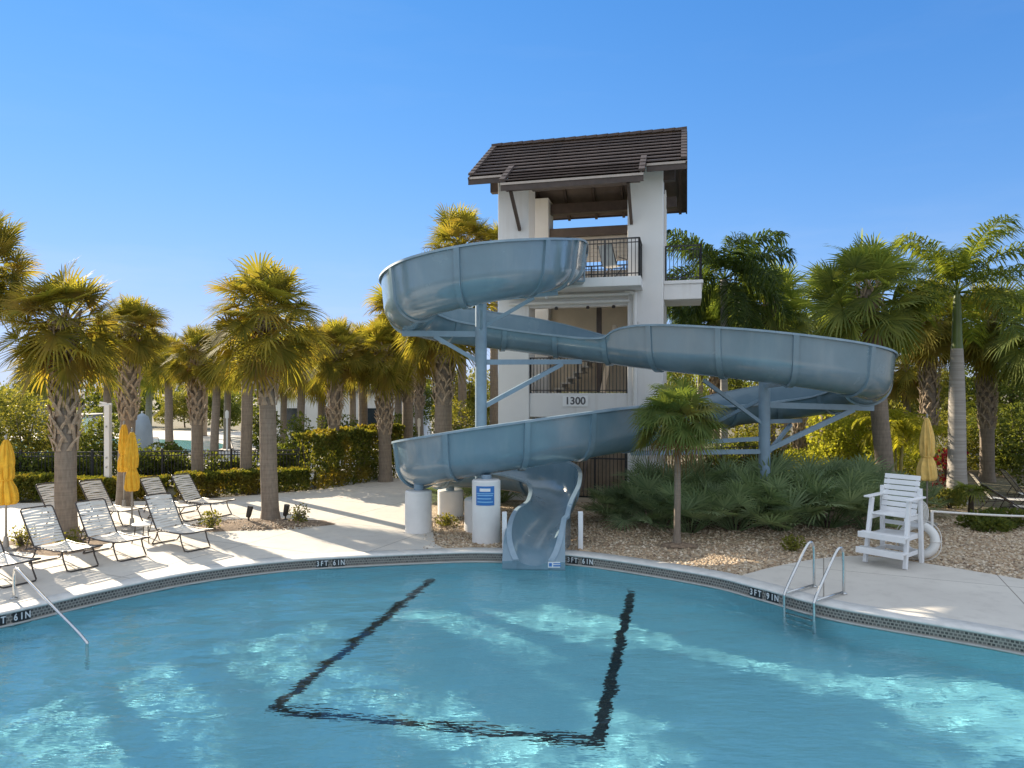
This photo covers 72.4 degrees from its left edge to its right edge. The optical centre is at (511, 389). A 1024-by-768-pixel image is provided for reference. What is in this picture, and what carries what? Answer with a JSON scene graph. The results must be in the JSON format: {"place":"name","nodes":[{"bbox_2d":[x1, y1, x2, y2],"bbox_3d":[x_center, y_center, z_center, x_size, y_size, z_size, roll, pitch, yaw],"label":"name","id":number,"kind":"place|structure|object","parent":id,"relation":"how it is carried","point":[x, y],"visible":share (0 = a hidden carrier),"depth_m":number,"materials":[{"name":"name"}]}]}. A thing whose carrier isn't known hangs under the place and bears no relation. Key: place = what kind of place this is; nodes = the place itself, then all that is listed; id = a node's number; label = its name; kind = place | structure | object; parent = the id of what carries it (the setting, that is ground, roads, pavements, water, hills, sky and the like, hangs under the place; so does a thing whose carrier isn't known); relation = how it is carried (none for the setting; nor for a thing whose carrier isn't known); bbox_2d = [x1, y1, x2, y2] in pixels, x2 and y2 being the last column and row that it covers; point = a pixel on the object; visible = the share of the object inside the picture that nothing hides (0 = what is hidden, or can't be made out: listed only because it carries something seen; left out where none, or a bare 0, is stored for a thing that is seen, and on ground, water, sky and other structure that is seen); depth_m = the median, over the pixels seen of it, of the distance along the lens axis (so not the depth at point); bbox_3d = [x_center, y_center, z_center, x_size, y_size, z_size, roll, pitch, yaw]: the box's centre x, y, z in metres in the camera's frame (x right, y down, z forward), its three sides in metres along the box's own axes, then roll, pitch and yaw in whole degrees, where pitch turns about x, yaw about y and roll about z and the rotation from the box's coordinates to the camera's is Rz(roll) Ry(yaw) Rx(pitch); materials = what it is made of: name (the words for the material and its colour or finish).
{"place":"outdoors","nodes":[
{"label":"outdoors","id":0,"kind":"place"},
{"bbox_2d":[3,430,433,480],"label":"deck","id":1,"kind":"structure","parent":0,"point":[181,435],"depth_m":52.02,"materials":[{"name":"concrete"}]},
{"bbox_2d":[135,411,153,452],"bbox_3d":[-17.443,2.265,33.023,0.900,2.530,0.878,0,0,0],"label":"closed umbrella","id":2,"kind":"object","parent":1,"relation":"on","point":[143,431],"visible":0.61,"depth_m":32.73,"materials":[{"name":"blue fabric"}]},
{"bbox_2d":[141,331,182,444],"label":"sabal palm","id":3,"kind":"object","parent":1,"relation":"on","point":[155,375],"visible":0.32,"depth_m":37.74,"materials":[{"name":"green plant"}]},
{"bbox_2d":[186,325,241,458],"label":"distant palm","id":4,"kind":"object","parent":1,"relation":"on","point":[215,421],"visible":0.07,"depth_m":35.72,"materials":[{"name":"green plant"}]},
{"bbox_2d":[279,411,315,468],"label":"bush","id":5,"kind":"object","parent":1,"relation":"on","point":[296,424],"visible":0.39,"depth_m":30.04,"materials":[{"name":"green plant"}]},
{"bbox_2d":[278,324,325,431],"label":"distant palm","id":6,"kind":"object","parent":1,"relation":"on","point":[300,392],"visible":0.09,"depth_m":36.38,"materials":[{"name":"green plant"}]},
{"bbox_2d":[0,466,442,605],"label":"deck","id":7,"kind":"structure","parent":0,"point":[367,516],"depth_m":16.39,"materials":[{"name":"concrete"}]},
{"bbox_2d":[10,567,88,650],"bbox_3d":[-7.216,3.723,10.904,2.860,1.554,0.118,0,0,36],"label":"grab rail","id":8,"kind":"object","parent":7,"relation":"attached to","point":[58,612],"visible":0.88,"depth_m":10.95,"materials":[{"name":"silver metal"}]},
{"bbox_2d":[2,535,114,555],"bbox_3d":[-10.320,3.457,15.981,2.672,0.079,1.827,0,0,28],"label":"mulch bed","id":9,"kind":"object","parent":7,"relation":"on","point":[45,552],"visible":0.28,"depth_m":15.45,"materials":[{"name":"brown soil"}]},
{"bbox_2d":[0,435,18,552],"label":"closed umbrella","id":10,"kind":"object","parent":9,"relation":"on","point":[9,493],"visible":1,"depth_m":15.24,"materials":[{"name":"yellow fabric"}]},
{"bbox_2d":[20,504,102,571],"bbox_3d":[-9.007,2.943,13.998,1.797,1.108,0.652,0,0,27],"label":"sun lounger","id":11,"kind":"object","parent":7,"relation":"on","point":[64,547],"visible":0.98,"depth_m":14.16,"materials":[{"name":"beige plastic"}]},
{"bbox_2d":[75,498,150,561],"bbox_3d":[-8.468,2.943,14.848,1.797,1.108,0.652,0,0,31],"label":"sun lounger","id":12,"kind":"object","parent":7,"relation":"on","point":[118,534],"visible":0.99,"depth_m":15.04,"materials":[{"name":"beige plastic"}]},
{"bbox_2d":[79,478,146,526],"bbox_3d":[-10.479,2.943,18.407,1.797,1.108,0.652,0,0,21],"label":"sun lounger","id":13,"kind":"object","parent":7,"relation":"on","point":[92,489],"visible":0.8,"depth_m":18.57,"materials":[{"name":"beige plastic"}]},
{"bbox_2d":[121,428,142,531],"bbox_3d":[-9.500,2.220,17.500,0.480,2.560,0.475,0,0,31],"label":"closed umbrella","id":14,"kind":"object","parent":7,"relation":"on","point":[132,481],"visible":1,"depth_m":17.41,"materials":[{"name":"yellow fabric"}]},
{"bbox_2d":[140,475,205,521],"bbox_3d":[-9.229,2.943,19.056,1.797,1.108,0.652,0,0,21],"label":"sun lounger","id":15,"kind":"object","parent":7,"relation":"on","point":[156,486],"visible":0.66,"depth_m":19.18,"materials":[{"name":"beige plastic"}]},
{"bbox_2d":[144,492,213,551],"bbox_3d":[-7.469,2.943,15.709,1.797,1.108,0.652,0,0,34],"label":"sun lounger","id":16,"kind":"object","parent":7,"relation":"on","point":[171,514],"visible":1,"depth_m":15.93,"materials":[{"name":"beige plastic"}]},
{"bbox_2d":[171,473,235,517],"bbox_3d":[-8.679,2.943,19.706,1.797,1.108,0.652,0,0,21],"label":"sun lounger","id":17,"kind":"object","parent":7,"relation":"on","point":[189,479],"visible":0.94,"depth_m":19.83,"materials":[{"name":"beige plastic"}]},
{"bbox_2d":[188,519,335,531],"bbox_3d":[-6.487,3.451,18.288,3.670,0.090,1.632,0,0,-12],"label":"mulch bed","id":18,"kind":"object","parent":7,"relation":"on","point":[229,526],"visible":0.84,"depth_m":17.96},
{"bbox_2d":[405,488,431,533],"bbox_3d":[-2.320,3.005,17.350,0.660,1.050,0.660,0,0,0],"label":"pedestal","id":19,"kind":"object","parent":7,"relation":"on","point":[418,511],"visible":0.91,"depth_m":17.07,"materials":[{"name":"white paint"}]},
{"bbox_2d":[0,561,1023,767],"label":"pool water","id":20,"kind":"structure","parent":0,"point":[469,665],"depth_m":8.99,"materials":[{"name":"blue liquid"}]},
{"bbox_2d":[7,392,1023,511],"bbox_3d":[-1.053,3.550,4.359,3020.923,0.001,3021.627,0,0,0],"label":"ground","id":21,"kind":"structure","parent":0,"point":[1002,485],"depth_m":26.58,"materials":[{"name":"soil"}]},
{"bbox_2d":[0,381,45,454],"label":"bush","id":22,"kind":"object","parent":21,"relation":"on","point":[4,388],"visible":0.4,"depth_m":27.69,"materials":[{"name":"green plant"}]},
{"bbox_2d":[0,210,50,340],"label":"sabal palm","id":23,"kind":"object","parent":21,"relation":"on","point":[16,268],"visible":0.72,"depth_m":17.20,"materials":[{"name":"green plant"}]},
{"bbox_2d":[0,341,53,441],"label":"sabal palm","id":24,"kind":"object","parent":21,"relation":"on","point":[44,393],"visible":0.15,"depth_m":43.11,"materials":[{"name":"green plant"}]},
{"bbox_2d":[13,471,53,500],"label":"hedge","id":25,"kind":"object","parent":21,"relation":"on","point":[22,480],"visible":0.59,"depth_m":22.10,"materials":[{"name":"green plant"}]},
{"bbox_2d":[0,391,91,458],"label":"bush","id":26,"kind":"object","parent":21,"relation":"on","point":[33,441],"visible":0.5,"depth_m":27.19,"materials":[{"name":"green plant"}]},
{"bbox_2d":[15,449,102,487],"bbox_3d":[-16.481,2.905,25.228,3.940,1.556,1.575,0,0,-13],"label":"bush","id":27,"kind":"object","parent":21,"relation":"on","point":[49,468],"visible":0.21,"depth_m":25.17,"materials":[{"name":"green plant"}]},
{"bbox_2d":[0,257,136,540],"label":"sabal palm","id":28,"kind":"object","parent":21,"relation":"on","point":[64,360],"visible":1,"depth_m":15.99,"materials":[{"name":"green plant"}]},
{"bbox_2d":[99,402,111,499],"bbox_3d":[-13.123,1.950,22.576,0.409,3.150,0.218,0,0,0],"label":"shower post","id":29,"kind":"object","parent":21,"relation":"on","point":[107,439],"visible":0.85,"depth_m":22.52,"materials":[{"name":"white plastic"}]},
{"bbox_2d":[76,405,140,475],"bbox_3d":[-16.152,2.227,27.569,2.687,3.315,2.670,0,0,-1],"label":"bush","id":30,"kind":"object","parent":21,"relation":"on","point":[88,438],"visible":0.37,"depth_m":27.05,"materials":[{"name":"green plant"}]},
{"bbox_2d":[49,474,170,500],"bbox_3d":[-12.950,3.148,22.693,3.504,0.820,1.008,0,0,-7],"label":"hedge","id":31,"kind":"object","parent":21,"relation":"on","point":[110,484],"visible":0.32,"depth_m":22.39,"materials":[{"name":"green plant"}]},
{"bbox_2d":[87,291,175,507],"bbox_3d":[-11.468,0.287,21.026,2.545,6.546,2.582,0,0,0],"label":"sabal palm","id":32,"kind":"object","parent":21,"relation":"on","point":[143,339],"visible":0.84,"depth_m":20.70,"materials":[{"name":"green plant"}]},
{"bbox_2d":[112,446,190,486],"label":"bush","id":33,"kind":"object","parent":21,"relation":"on","point":[167,462],"visible":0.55,"depth_m":25.42,"materials":[{"name":"green plant"}]},
{"bbox_2d":[14,448,299,484],"bbox_3d":[-14.900,2.820,24.850,14.344,1.420,0.065,0,0,-6],"label":"metal fence","id":34,"kind":"object","parent":21,"relation":"on","point":[162,455],"visible":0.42,"depth_m":25.07,"materials":[{"name":"black metal"}]},
{"bbox_2d":[153,391,189,427],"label":"broadleaf tree","id":35,"kind":"object","parent":21,"relation":"on","point":[179,400],"visible":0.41,"depth_m":64.93,"materials":[{"name":"green plant"}]},
{"bbox_2d":[161,324,225,490],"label":"sabal palm","id":36,"kind":"object","parent":21,"relation":"on","point":[186,372],"visible":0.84,"depth_m":23.77,"materials":[{"name":"green plant"}]},
{"bbox_2d":[207,391,241,427],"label":"broadleaf tree","id":37,"kind":"object","parent":21,"relation":"on","point":[235,415],"visible":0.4,"depth_m":58.90,"materials":[{"name":"green plant"}]},
{"bbox_2d":[218,319,256,493],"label":"sabal palm","id":38,"kind":"object","parent":21,"relation":"on","point":[246,432],"visible":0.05,"depth_m":24.09,"materials":[{"name":"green plant"}]},
{"bbox_2d":[173,466,310,498],"bbox_3d":[-9.078,3.097,23.796,4.436,0.948,1.196,0,0,-25],"label":"hedge","id":39,"kind":"object","parent":21,"relation":"on","point":[218,479],"visible":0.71,"depth_m":23.40,"materials":[{"name":"green plant"}]},
{"bbox_2d":[188,250,336,519],"bbox_3d":[-6.626,-0.099,18.527,3.797,7.319,3.817,0,0,0],"label":"sabal palm","id":40,"kind":"object","parent":21,"relation":"on","point":[264,354],"visible":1,"depth_m":18.16,"materials":[{"name":"green plant"}]},
{"bbox_2d":[301,315,377,485],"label":"sabal palm","id":41,"kind":"object","parent":21,"relation":"on","point":[333,374],"visible":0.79,"depth_m":25.64,"materials":[{"name":"green plant"}]},
{"bbox_2d":[292,422,404,489],"bbox_3d":[-6.088,2.414,26.696,1.634,2.306,4.740,0,0,33],"label":"hedge","id":42,"kind":"object","parent":21,"relation":"on","point":[362,437],"visible":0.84,"depth_m":25.66,"materials":[{"name":"green plant"}]},
{"bbox_2d":[275,389,431,438],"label":"clubhouse","id":43,"kind":"structure","parent":21,"relation":"on","point":[311,412],"depth_m":50.00,"materials":[{"name":"grey paint"}]},
{"bbox_2d":[346,313,425,481],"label":"sabal palm","id":44,"kind":"object","parent":21,"relation":"on","point":[387,378],"visible":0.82,"depth_m":26.57,"materials":[{"name":"green plant"}]},
{"bbox_2d":[360,278,429,438],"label":"sabal palm","id":45,"kind":"object","parent":21,"relation":"on","point":[407,408],"visible":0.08,"depth_m":28.30,"materials":[{"name":"green plant"}]},
{"bbox_2d":[413,356,434,435],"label":"sabal palm","id":46,"kind":"object","parent":21,"relation":"on","point":[419,402],"visible":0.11,"depth_m":35.75,"materials":[{"name":"green plant"}]},
{"bbox_2d":[391,242,497,493],"bbox_3d":[-2.297,-0.719,24.019,4.238,8.557,4.534,0,0,0],"label":"sabal palm","id":47,"kind":"object","parent":21,"relation":"on","point":[443,360],"visible":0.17,"depth_m":23.73,"materials":[{"name":"green plant"}]},
{"bbox_2d":[427,399,474,433],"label":"bush","id":48,"kind":"object","parent":21,"relation":"on","point":[470,423],"visible":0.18,"depth_m":30.85,"materials":[{"name":"green plant"}]},
{"bbox_2d":[422,202,497,426],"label":"sabal palm","id":49,"kind":"object","parent":21,"relation":"on","point":[455,222],"visible":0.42,"depth_m":32.46,"materials":[{"name":"green plant"}]},
{"bbox_2d":[432,367,489,429],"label":"broadleaf tree","id":50,"kind":"object","parent":21,"relation":"on","point":[471,392],"visible":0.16,"depth_m":45.47,"materials":[{"name":"green plant"}]},
{"bbox_2d":[470,218,497,424],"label":"sabal palm","id":51,"kind":"object","parent":21,"relation":"on","point":[494,385],"visible":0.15,"depth_m":33.78,"materials":[{"name":"green plant"}]},
{"bbox_2d":[0,377,1015,414],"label":"treeline","id":52,"kind":"object","parent":21,"relation":"on","point":[94,399],"visible":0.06,"depth_m":103.19,"materials":[{"name":"green plant"}]},
{"bbox_2d":[468,126,702,502],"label":"slide tower","id":53,"kind":"structure","parent":21,"relation":"on","point":[637,178],"depth_m":22.26,"materials":[{"name":"white paint"}]},
{"bbox_2d":[625,376,736,542],"bbox_3d":[3.775,1.610,15.816,2.507,3.940,2.510,0,0,0],"label":"fan palm","id":54,"kind":"object","parent":21,"relation":"on","point":[669,408],"visible":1,"depth_m":15.40,"materials":[{"name":"green plant"}]},
{"bbox_2d":[705,435,758,469],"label":"bush","id":55,"kind":"object","parent":21,"relation":"on","point":[740,444],"visible":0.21,"depth_m":24.84,"materials":[{"name":"green plant"}]},
{"bbox_2d":[666,228,797,463],"bbox_3d":[7.706,-1.196,25.885,5.529,9.511,5.640,0,0,0],"label":"feather palm","id":56,"kind":"object","parent":21,"relation":"on","point":[743,269],"visible":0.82,"depth_m":25.25,"materials":[{"name":"green plant"}]},
{"bbox_2d":[710,260,820,441],"bbox_3d":[10.179,-0.948,28.090,4.543,9.017,4.776,0,0,0],"label":"sabal palm","id":57,"kind":"object","parent":21,"relation":"on","point":[801,326],"visible":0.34,"depth_m":27.00,"materials":[{"name":"green plant"}]},
{"bbox_2d":[728,423,813,459],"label":"bush","id":58,"kind":"object","parent":21,"relation":"on","point":[748,433],"visible":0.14,"depth_m":26.97,"materials":[{"name":"green plant"}]},
{"bbox_2d":[790,261,858,461],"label":"sabal palm","id":59,"kind":"object","parent":21,"relation":"on","point":[817,329],"visible":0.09,"depth_m":30.27,"materials":[{"name":"green plant"}]},
{"bbox_2d":[801,414,874,464],"bbox_3d":[11.901,2.349,25.548,3.206,3.082,2.478,0,0,-5],"label":"bush","id":60,"kind":"object","parent":21,"relation":"on","point":[836,441],"visible":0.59,"depth_m":25.00,"materials":[{"name":"green plant"}]},
{"bbox_2d":[862,439,945,481],"bbox_3d":[14.952,2.723,26.948,3.610,1.987,2.797,0,0,-25],"label":"bush","id":61,"kind":"object","parent":21,"relation":"on","point":[914,461],"visible":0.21,"depth_m":26.48,"materials":[{"name":"green plant"}]},
{"bbox_2d":[846,408,969,481],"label":"areca palm","id":62,"kind":"object","parent":21,"relation":"on","point":[902,426],"visible":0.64,"depth_m":23.53,"materials":[{"name":"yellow plant"}]},
{"bbox_2d":[887,348,944,455],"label":"sabal palm","id":63,"kind":"object","parent":21,"relation":"on","point":[905,388],"visible":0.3,"depth_m":37.15,"materials":[{"name":"green plant"}]},
{"bbox_2d":[849,214,1023,504],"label":"royal palm","id":64,"kind":"object","parent":21,"relation":"on","point":[955,266],"visible":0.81,"depth_m":21.75,"materials":[{"name":"green plant"}]},
{"bbox_2d":[895,277,985,480],"bbox_3d":[16.406,-0.510,27.407,3.737,8.141,3.768,0,0,0],"label":"sabal palm","id":65,"kind":"object","parent":21,"relation":"on","point":[928,362],"visible":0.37,"depth_m":27.11,"materials":[{"name":"green plant"}]},
{"bbox_2d":[936,408,1001,470],"bbox_3d":[20.144,2.335,31.027,4.359,3.117,2.888,0,0,-23],"label":"bush","id":66,"kind":"object","parent":21,"relation":"on","point":[973,445],"visible":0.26,"depth_m":30.90,"materials":[{"name":"green plant"}]},
{"bbox_2d":[935,280,1023,482],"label":"sabal palm","id":67,"kind":"object","parent":21,"relation":"on","point":[986,405],"visible":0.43,"depth_m":26.83,"materials":[{"name":"green plant"}]},
{"bbox_2d":[946,366,1022,438],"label":"broadleaf tree","id":68,"kind":"object","parent":21,"relation":"on","point":[969,384],"visible":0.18,"depth_m":35.98,"materials":[{"name":"green plant"}]},
{"bbox_2d":[966,402,1023,477],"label":"bush","id":69,"kind":"object","parent":21,"relation":"on","point":[1007,461],"visible":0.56,"depth_m":28.72,"materials":[{"name":"green plant"}]},
{"bbox_2d":[980,281,1023,399],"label":"sabal palm","id":70,"kind":"object","parent":21,"relation":"on","point":[1015,372],"visible":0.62,"depth_m":24.95,"materials":[{"name":"green plant"}]},
{"bbox_2d":[997,401,1023,488],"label":"bush","id":71,"kind":"object","parent":21,"relation":"on","point":[1004,440],"visible":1,"depth_m":23.58,"materials":[{"name":"green plant"}]},
{"bbox_2d":[190,493,1023,578],"bbox_3d":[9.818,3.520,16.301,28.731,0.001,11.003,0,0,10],"label":"gravel bed","id":72,"kind":"object","parent":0,"point":[508,506],"visible":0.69,"depth_m":16.16,"materials":[{"name":"brown gravel"}]},
{"bbox_2d":[438,488,462,517],"bbox_3d":[-1.720,3.155,19.600,0.720,0.750,0.720,0,0,0],"label":"pedestal","id":73,"kind":"object","parent":72,"relation":"on","point":[451,502],"visible":0.76,"depth_m":19.30,"materials":[{"name":"white paint"}]},
{"bbox_2d":[472,478,499,543],"bbox_3d":[-0.600,2.805,16.300,0.660,1.450,0.660,0,0,0],"label":"pedestal","id":74,"kind":"object","parent":72,"relation":"on","point":[485,524],"visible":0.91,"depth_m":16.03,"materials":[{"name":"white paint"}]},
{"bbox_2d":[576,483,648,520],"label":"saw palmetto","id":75,"kind":"object","parent":72,"relation":"on","point":[608,500],"visible":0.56,"depth_m":18.47,"materials":[{"name":"green plant"}]},
{"bbox_2d":[379,237,897,568],"bbox_3d":[3.368,-0.093,18.555,13.549,7.846,6.439,0,0,-16],"label":"water slide","id":76,"kind":"object","parent":72,"relation":"on","point":[436,294],"visible":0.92,"depth_m":16.86,"materials":[{"name":"blue paint"}]},
{"bbox_2d":[582,467,702,530],"bbox_3d":[3.369,2.753,18.436,3.291,1.645,3.399,0,0,0],"label":"saw palmetto","id":77,"kind":"object","parent":72,"relation":"on","point":[637,479],"visible":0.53,"depth_m":17.97,"materials":[{"name":"green plant"}]},
{"bbox_2d":[608,455,717,511],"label":"saw palmetto","id":78,"kind":"object","parent":72,"relation":"on","point":[699,471],"visible":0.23,"depth_m":19.68,"materials":[{"name":"green plant"}]},
{"bbox_2d":[617,479,715,529],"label":"saw palmetto","id":79,"kind":"object","parent":72,"relation":"on","point":[657,511],"visible":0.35,"depth_m":17.70,"materials":[{"name":"green plant"}]},
{"bbox_2d":[630,476,750,533],"bbox_3d":[4.390,2.894,17.314,3.352,1.640,3.178,0,0,-7],"label":"saw palmetto","id":80,"kind":"object","parent":72,"relation":"on","point":[689,503],"visible":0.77,"depth_m":16.79,"materials":[{"name":"green plant"}]},
{"bbox_2d":[645,456,758,509],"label":"saw palmetto","id":81,"kind":"object","parent":72,"relation":"on","point":[731,473],"visible":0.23,"depth_m":18.48,"materials":[{"name":"green plant"}]},
{"bbox_2d":[667,472,806,530],"bbox_3d":[5.679,2.775,17.442,3.714,1.602,3.634,0,0,-22],"label":"saw palmetto","id":82,"kind":"object","parent":72,"relation":"on","point":[734,495],"visible":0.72,"depth_m":16.79,"materials":[{"name":"green plant"}]},
{"bbox_2d":[706,449,823,528],"bbox_3d":[6.508,2.607,19.255,3.918,1.959,4.046,0,0,-30],"label":"saw palmetto","id":83,"kind":"object","parent":72,"relation":"on","point":[776,465],"visible":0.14,"depth_m":19.25,"materials":[{"name":"green plant"}]},
{"bbox_2d":[719,467,861,533],"bbox_3d":[6.721,2.795,17.609,3.881,1.899,3.680,0,0,-37],"label":"saw palmetto","id":84,"kind":"object","parent":72,"relation":"on","point":[781,497],"visible":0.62,"depth_m":16.93,"materials":[{"name":"green plant"}]},
{"bbox_2d":[746,453,855,517],"bbox_3d":[8.095,2.648,19.390,3.703,1.877,4.175,0,0,-16],"label":"saw palmetto","id":85,"kind":"object","parent":72,"relation":"on","point":[830,469],"visible":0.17,"depth_m":19.14,"materials":[{"name":"green plant"}]},
{"bbox_2d":[736,459,917,527],"bbox_3d":[8.235,2.668,17.884,4.153,1.831,4.245,0,0,38],"label":"saw palmetto","id":86,"kind":"object","parent":72,"relation":"on","point":[858,481],"visible":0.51,"depth_m":17.14,"materials":[{"name":"green plant"}]},
{"bbox_2d":[794,229,949,474],"bbox_3d":[11.058,-0.710,21.294,4.326,8.540,4.347,0,0,0],"label":"sabal palm","id":87,"kind":"object","parent":72,"relation":"on","point":[862,318],"visible":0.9,"depth_m":20.81,"materials":[{"name":"green plant"}]},
{"bbox_2d":[819,480,925,530],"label":"saw palmetto","id":88,"kind":"object","parent":72,"relation":"on","point":[863,508],"visible":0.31,"depth_m":17.33,"materials":[{"name":"green plant"}]},
{"bbox_2d":[812,454,937,520],"bbox_3d":[9.591,2.680,19.228,3.723,1.802,3.605,0,0,31],"label":"saw palmetto","id":89,"kind":"object","parent":72,"relation":"on","point":[881,478],"visible":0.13,"depth_m":19.98,"materials":[{"name":"green plant"}]},
{"bbox_2d":[916,414,937,525],"bbox_3d":[10.781,2.055,18.195,0.507,2.890,0.480,0,0,-28],"label":"closed umbrella","id":90,"kind":"object","parent":72,"relation":"on","point":[926,469],"visible":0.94,"depth_m":18.10,"materials":[{"name":"yellow fabric"}]},
{"bbox_2d":[946,480,992,512],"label":"young palm","id":91,"kind":"object","parent":72,"relation":"on","point":[960,488],"visible":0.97,"depth_m":19.50,"materials":[{"name":"green plant"}]},
{"bbox_2d":[954,506,1023,531],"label":"bush","id":92,"kind":"object","parent":72,"relation":"on","point":[979,523],"visible":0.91,"depth_m":17.60,"materials":[{"name":"green plant"}]},
{"bbox_2d":[742,556,1023,630],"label":"deck","id":93,"kind":"structure","parent":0,"point":[949,592],"depth_m":12.47,"materials":[{"name":"concrete"}]},
{"bbox_2d":[0,547,1023,641],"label":"pool coping","id":94,"kind":"object","parent":93,"relation":"on","point":[996,631],"visible":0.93,"depth_m":12.78,"materials":[{"name":"white concrete"}]},
{"bbox_2d":[1,553,1023,652],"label":"waterline tile band","id":95,"kind":"object","parent":94,"relation":"attached to","point":[967,636],"visible":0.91,"depth_m":12.91,"materials":[{"name":"black tile"}]},
{"bbox_2d":[783,541,846,618],"bbox_3d":[5.151,3.583,11.942,1.030,1.834,0.650,0,0,-36],"label":"pool ladder","id":96,"kind":"object","parent":93,"relation":"attached to","point":[842,592],"visible":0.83,"depth_m":11.97,"materials":[{"name":"silver metal"}]},
{"bbox_2d":[856,473,925,569],"bbox_3d":[7.676,2.630,14.159,1.195,1.757,0.900,0,0,-40],"label":"lifeguard chair","id":97,"kind":"object","parent":93,"relation":"on","point":[883,534],"visible":1,"depth_m":14.21,"materials":[{"name":"white paint"}]},
{"bbox_2d":[896,521,941,560],"bbox_3d":[8.420,3.100,14.500,0.827,0.827,0.294,0,0,33],"label":"life ring","id":98,"kind":"object","parent":97,"relation":"attached to","point":[931,549],"visible":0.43,"depth_m":14.33,"materials":[{"name":"white plastic"}]},
{"label":"pool floor","id":99,"kind":"structure","parent":0,"visible":0},
{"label":"pool wall","id":100,"kind":"structure","parent":99,"relation":"on","visible":0},
{"bbox_2d":[0,561,1023,655],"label":"pool gutter lip","id":101,"kind":"object","parent":100,"relation":"on","point":[699,584],"visible":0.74,"depth_m":12.71,"materials":[{"name":"tile"}]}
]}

